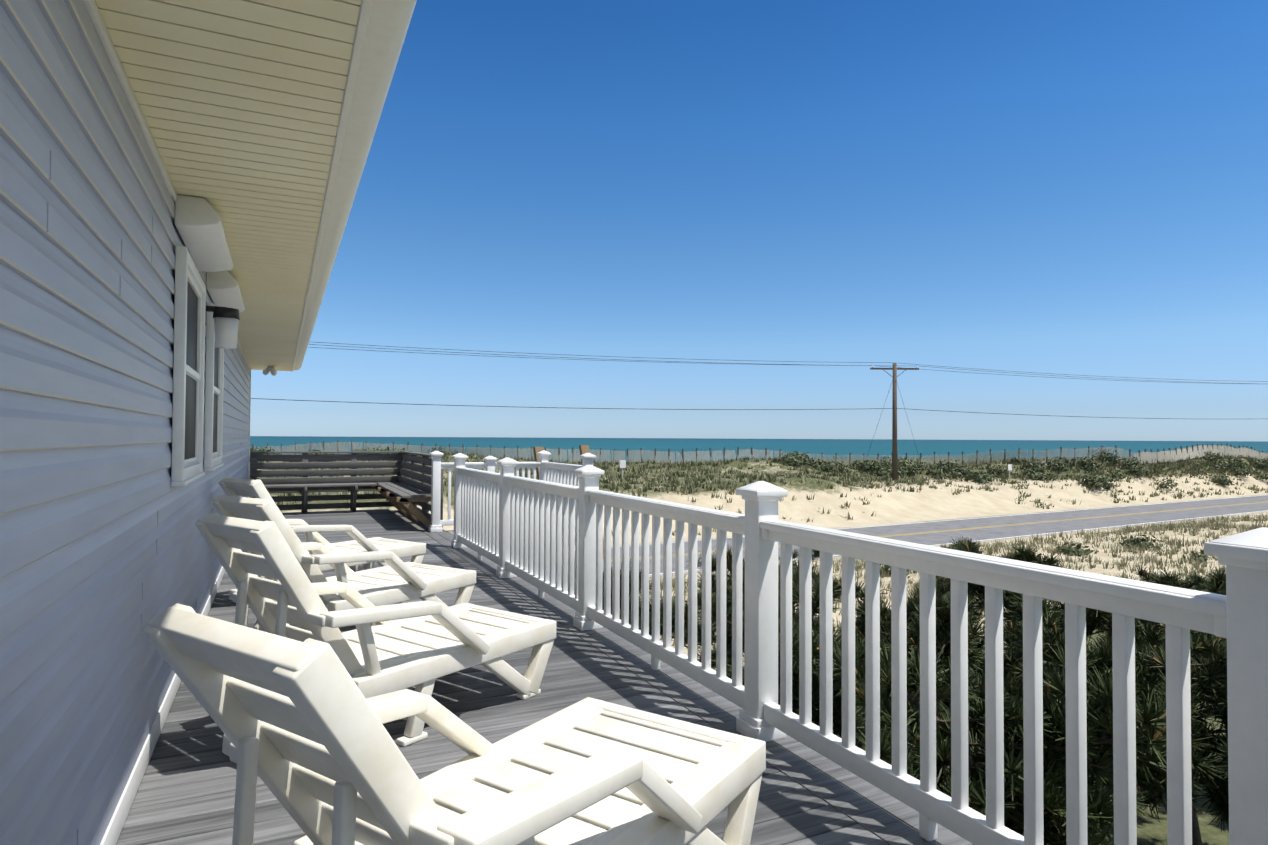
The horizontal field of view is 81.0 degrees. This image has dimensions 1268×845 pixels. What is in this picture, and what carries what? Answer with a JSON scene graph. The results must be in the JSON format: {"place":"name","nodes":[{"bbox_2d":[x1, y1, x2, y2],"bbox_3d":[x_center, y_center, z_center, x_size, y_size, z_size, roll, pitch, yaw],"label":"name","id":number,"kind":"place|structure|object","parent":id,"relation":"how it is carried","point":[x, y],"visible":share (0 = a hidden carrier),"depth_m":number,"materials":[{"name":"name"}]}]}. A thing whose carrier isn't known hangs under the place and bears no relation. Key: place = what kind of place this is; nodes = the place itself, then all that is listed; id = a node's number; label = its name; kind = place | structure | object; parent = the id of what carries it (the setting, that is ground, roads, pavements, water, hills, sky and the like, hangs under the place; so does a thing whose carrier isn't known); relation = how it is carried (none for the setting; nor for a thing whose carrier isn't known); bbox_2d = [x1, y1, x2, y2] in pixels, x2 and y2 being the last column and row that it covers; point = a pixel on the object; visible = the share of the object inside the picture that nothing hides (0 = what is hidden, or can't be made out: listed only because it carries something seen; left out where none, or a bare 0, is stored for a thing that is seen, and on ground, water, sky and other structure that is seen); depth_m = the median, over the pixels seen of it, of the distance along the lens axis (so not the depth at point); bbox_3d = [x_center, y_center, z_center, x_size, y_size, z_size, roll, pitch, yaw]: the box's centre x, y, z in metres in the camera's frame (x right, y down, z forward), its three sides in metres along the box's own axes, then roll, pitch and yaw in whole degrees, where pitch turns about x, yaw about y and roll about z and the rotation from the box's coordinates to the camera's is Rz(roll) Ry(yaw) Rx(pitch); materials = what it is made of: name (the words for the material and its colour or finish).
{"place":"outdoors","nodes":[
{"label":"outdoors","id":0,"kind":"place"},
{"bbox_2d":[95,0,361,370],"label":"soffit","id":1,"kind":"structure","parent":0,"point":[240,102],"depth_m":2.55,"materials":[{"name":"beige plastic"}]},
{"bbox_2d":[263,366,276,375],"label":"house flood lights","id":2,"kind":"object","parent":1,"relation":"attached to","point":[271,370],"visible":1,"depth_m":11.59},
{"bbox_2d":[292,0,416,371],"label":"fascia board","id":3,"kind":"object","parent":1,"relation":"attached to","point":[381,30],"visible":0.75,"depth_m":2.66,"materials":[{"name":"white wood"}]},
{"bbox_2d":[249,455,1267,844],"bbox_3d":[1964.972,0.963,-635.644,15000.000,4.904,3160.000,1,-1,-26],"label":"terrain","id":4,"kind":"structure","parent":0,"point":[925,503],"depth_m":49.05,"materials":[{"name":"beige sand"}]},
{"bbox_2d":[122,510,453,828],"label":"deck floor","id":5,"kind":"structure","parent":4,"relation":"on","point":[419,525],"depth_m":11.33,"materials":[{"name":"grey wood"}]},
{"bbox_2d":[0,0,249,844],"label":"house siding","id":6,"kind":"object","parent":5,"relation":"on","point":[107,554],"visible":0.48,"depth_m":1.86,"materials":[{"name":"grey plastic"}]},
{"bbox_2d":[83,0,250,844],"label":"house trim","id":7,"kind":"structure","parent":6,"relation":"attached to","point":[116,824],"depth_m":2.58,"materials":[{"name":"white wood"}]},
{"bbox_2d":[171,246,205,485],"bbox_3d":[-2.287,-0.251,3.842,0.057,1.100,1.000,1,-1,-26],"label":"house window","id":8,"kind":"structure","parent":6,"relation":"attached to","point":[188,378],"depth_m":3.75,"materials":[{"name":"white plastic"}]},
{"bbox_2d":[175,195,233,271],"bbox_3d":[-2.226,-0.956,3.884,0.182,0.140,1.060,1,-1,-26],"label":"shutter box","id":9,"kind":"object","parent":6,"relation":"attached to","point":[198,224],"visible":0.94,"depth_m":3.56,"materials":[{"name":"white plastic"}]},
{"bbox_2d":[204,303,223,470],"bbox_3d":[-2.985,-0.224,5.303,0.057,1.100,1.000,1,-1,-26],"label":"house window","id":10,"kind":"structure","parent":6,"relation":"attached to","point":[213,435],"depth_m":4.88,"materials":[{"name":"white plastic"}]},
{"bbox_2d":[205,302,239,348],"bbox_3d":[-2.566,-0.607,4.612,0.206,0.280,0.150,1,-1,-26],"label":"house lantern","id":11,"kind":"object","parent":6,"relation":"attached to","point":[226,319],"visible":0.94,"depth_m":4.57,"materials":[{"name":"white glass"}]},
{"bbox_2d":[207,270,244,311],"bbox_3d":[-2.924,-0.929,5.345,0.182,0.140,1.060,1,-1,-26],"label":"shutter box","id":12,"kind":"object","parent":6,"relation":"attached to","point":[223,288],"visible":0.77,"depth_m":4.94,"materials":[{"name":"white plastic"}]},
{"bbox_2d":[116,509,973,844],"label":"deck boards","id":13,"kind":"object","parent":5,"relation":"on","point":[186,793],"visible":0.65,"depth_m":3.15,"materials":[{"name":"grey wood"}]},
{"bbox_2d":[219,477,425,605],"bbox_3d":[-2.501,0.901,6.040,0.785,0.946,1.486,-1,-1,35],"label":"chaise lounge","id":14,"kind":"object","parent":13,"relation":"on","point":[360,542],"visible":0.33,"depth_m":5.93,"materials":[{"name":"plastic"}]},
{"bbox_2d":[211,495,475,631],"bbox_3d":[-1.773,0.886,4.681,0.785,0.927,1.517,0,-1,32],"label":"chaise lounge","id":15,"kind":"object","parent":13,"relation":"on","point":[397,580],"visible":0.46,"depth_m":4.47,"materials":[{"name":"plastic"}]},
{"bbox_2d":[250,451,442,528],"bbox_3d":[-4.411,0.970,11.081,2.445,1.021,3.275,1,-1,-26],"label":"wooden bench","id":16,"kind":"object","parent":13,"relation":"on","point":[398,492],"visible":0.79,"depth_m":12.27,"materials":[{"name":"brown wood"}]},
{"bbox_2d":[195,513,555,755],"bbox_3d":[-1.095,0.849,3.358,0.785,0.953,1.476,-1,-1,36],"label":"chaise lounge","id":17,"kind":"object","parent":13,"relation":"on","point":[422,646],"visible":0.75,"depth_m":3.06,"materials":[{"name":"plastic"}]},
{"bbox_2d":[142,603,765,844],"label":"chaise lounge","id":18,"kind":"object","parent":13,"relation":"on","point":[311,744],"visible":1,"depth_m":1.50,"materials":[{"name":"plastic"}]},
{"bbox_2d":[451,453,1267,844],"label":"railing","id":19,"kind":"object","parent":13,"relation":"on","point":[509,523],"visible":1,"depth_m":2.46,"materials":[{"name":"white plastic"}]},
{"bbox_3d":[-1.496,1.468,9.519,1.445,0.028,1.800,1,-1,-26],"label":"deck landing","id":20,"kind":"object","parent":5,"relation":"attached to","visible":0},
{"bbox_2d":[429,450,595,532],"bbox_3d":[-1.601,0.911,9.462,1.659,1.079,1.829,1,-1,-26],"label":"landing railing","id":21,"kind":"object","parent":20,"relation":"on","point":[562,473],"visible":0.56,"depth_m":9.90,"materials":[{"name":"white plastic"}]},
{"bbox_2d":[533,445,603,565],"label":"stair wood posts","id":22,"kind":"object","parent":4,"relation":"on","point":[583,449],"visible":0.08,"depth_m":13.36,"materials":[{"name":"wood"}]},
{"bbox_2d":[561,558,640,599],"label":"shrub","id":23,"kind":"object","parent":4,"relation":"on","point":[611,573],"depth_m":12.21,"materials":[{"name":"green plant"}]},
{"bbox_2d":[561,565,651,634],"bbox_3d":[-0.687,3.450,9.587,2.457,3.590,2.522,1,-1,-26],"label":"shrub","id":24,"kind":"object","parent":4,"relation":"on","point":[620,593],"depth_m":9.84,"materials":[{"name":"green plant"}]},
{"bbox_2d":[620,578,890,748],"bbox_3d":[1.274,3.359,7.271,2.633,3.646,2.802,1,-1,-26],"label":"shrub","id":25,"kind":"object","parent":4,"relation":"on","point":[837,726],"depth_m":6.65,"materials":[{"name":"green plant"}]},
{"bbox_2d":[672,547,841,685],"bbox_3d":[2.049,3.549,11.015,2.921,3.363,3.201,1,-1,-26],"label":"shrub","id":26,"kind":"object","parent":4,"relation":"on","point":[795,572],"depth_m":11.04,"materials":[{"name":"green plant"}]},
{"bbox_2d":[249,452,1267,669],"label":"dune grass tufts","id":27,"kind":"object","parent":4,"relation":"on","point":[1210,524],"visible":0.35,"depth_m":50.75,"materials":[{"name":"green plant"}]},
{"bbox_2d":[250,445,1267,628],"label":"dune shrubs","id":28,"kind":"object","parent":4,"relation":"on","point":[907,467],"visible":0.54,"depth_m":66.20,"materials":[{"name":"green plant"}]},
{"bbox_2d":[250,440,1267,465],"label":"sand fence","id":29,"kind":"object","parent":4,"relation":"on","point":[1188,452],"visible":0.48,"depth_m":70.88,"materials":[{"name":"brown wood"}]},
{"bbox_2d":[251,342,1267,480],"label":"utility pole wires","id":30,"kind":"object","parent":4,"relation":"on","point":[895,368],"visible":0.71,"depth_m":60.54,"materials":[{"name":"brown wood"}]},
{"bbox_2d":[620,460,1011,478],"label":"dune signs","id":31,"kind":"object","parent":4,"relation":"on","point":[622,464],"visible":0.79,"depth_m":51.59,"materials":[{"name":"white"}]},
{"bbox_2d":[814,574,1022,791],"bbox_3d":[3.285,3.519,8.799,3.089,3.241,2.549,1,-1,-26],"label":"shrub","id":32,"kind":"object","parent":4,"relation":"on","point":[943,609],"depth_m":8.44,"materials":[{"name":"green plant"}]},
{"bbox_2d":[911,536,1090,693],"bbox_3d":[5.597,3.632,11.660,2.758,3.269,2.742,1,-1,-26],"label":"shrub","id":33,"kind":"object","parent":4,"relation":"on","point":[1028,554],"depth_m":11.79,"materials":[{"name":"green plant"}]},
{"bbox_2d":[818,638,1196,844],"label":"shrub","id":34,"kind":"object","parent":4,"relation":"on","point":[1100,812],"depth_m":4.55,"materials":[{"name":"green plant"}]},
{"bbox_2d":[918,592,1227,833],"bbox_3d":[4.618,3.414,7.822,3.091,3.246,3.305,1,-1,-26],"label":"shrub","id":35,"kind":"object","parent":4,"relation":"on","point":[1216,647],"depth_m":6.96,"materials":[{"name":"green plant"}]},
{"bbox_2d":[1053,607,1228,844],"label":"shrub","id":36,"kind":"object","parent":4,"relation":"on","point":[1148,634],"depth_m":8.42,"materials":[{"name":"green plant"}]},
{"bbox_2d":[1090,565,1224,719],"bbox_3d":[8.755,3.917,12.169,2.390,3.014,2.540,1,-1,-26],"label":"shrub","id":37,"kind":"object","parent":4,"relation":"on","point":[1169,580],"depth_m":11.71,"materials":[{"name":"green plant"}]},
{"bbox_2d":[1191,565,1225,725],"bbox_3d":[9.050,3.621,10.353,2.882,3.422,2.563,1,-1,-26],"label":"shrub","id":38,"kind":"object","parent":4,"relation":"on","point":[1220,578],"depth_m":10.25,"materials":[{"name":"green plant"}]},
{"bbox_2d":[1198,681,1227,803],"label":"shrub","id":39,"kind":"object","parent":4,"relation":"on","point":[1223,758],"depth_m":8.07,"materials":[{"name":"green plant"}]},
{"bbox_2d":[1212,739,1227,771],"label":"shrub","id":40,"kind":"object","parent":4,"relation":"on","point":[1226,752],"depth_m":6.08,"materials":[{"name":"green plant"}]},
{"bbox_2d":[250,436,1267,461],"bbox_3d":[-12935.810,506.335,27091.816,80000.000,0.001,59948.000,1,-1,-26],"label":"ocean water","id":41,"kind":"structure","parent":0,"point":[828,448],"depth_m":760.42,"materials":[{"name":"teal liquid"}]},
{"bbox_2d":[250,0,1267,441],"label":"sky","id":42,"kind":"structure","parent":0,"point":[1075,188],"materials":[{"name":"blue"}]},
{"bbox_2d":[549,494,1267,580],"bbox_3d":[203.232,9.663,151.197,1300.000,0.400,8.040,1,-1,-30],"label":"road asphalt","id":43,"kind":"structure","parent":0,"point":[983,533],"depth_m":46.37,"materials":[{"name":"grey asphalt"}]},
{"bbox_2d":[555,495,1267,574],"bbox_3d":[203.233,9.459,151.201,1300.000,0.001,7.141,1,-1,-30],"label":"road markings","id":44,"kind":"object","parent":43,"relation":"on","point":[1020,524],"depth_m":46.57,"materials":[{"name":"paint"}]}
]}

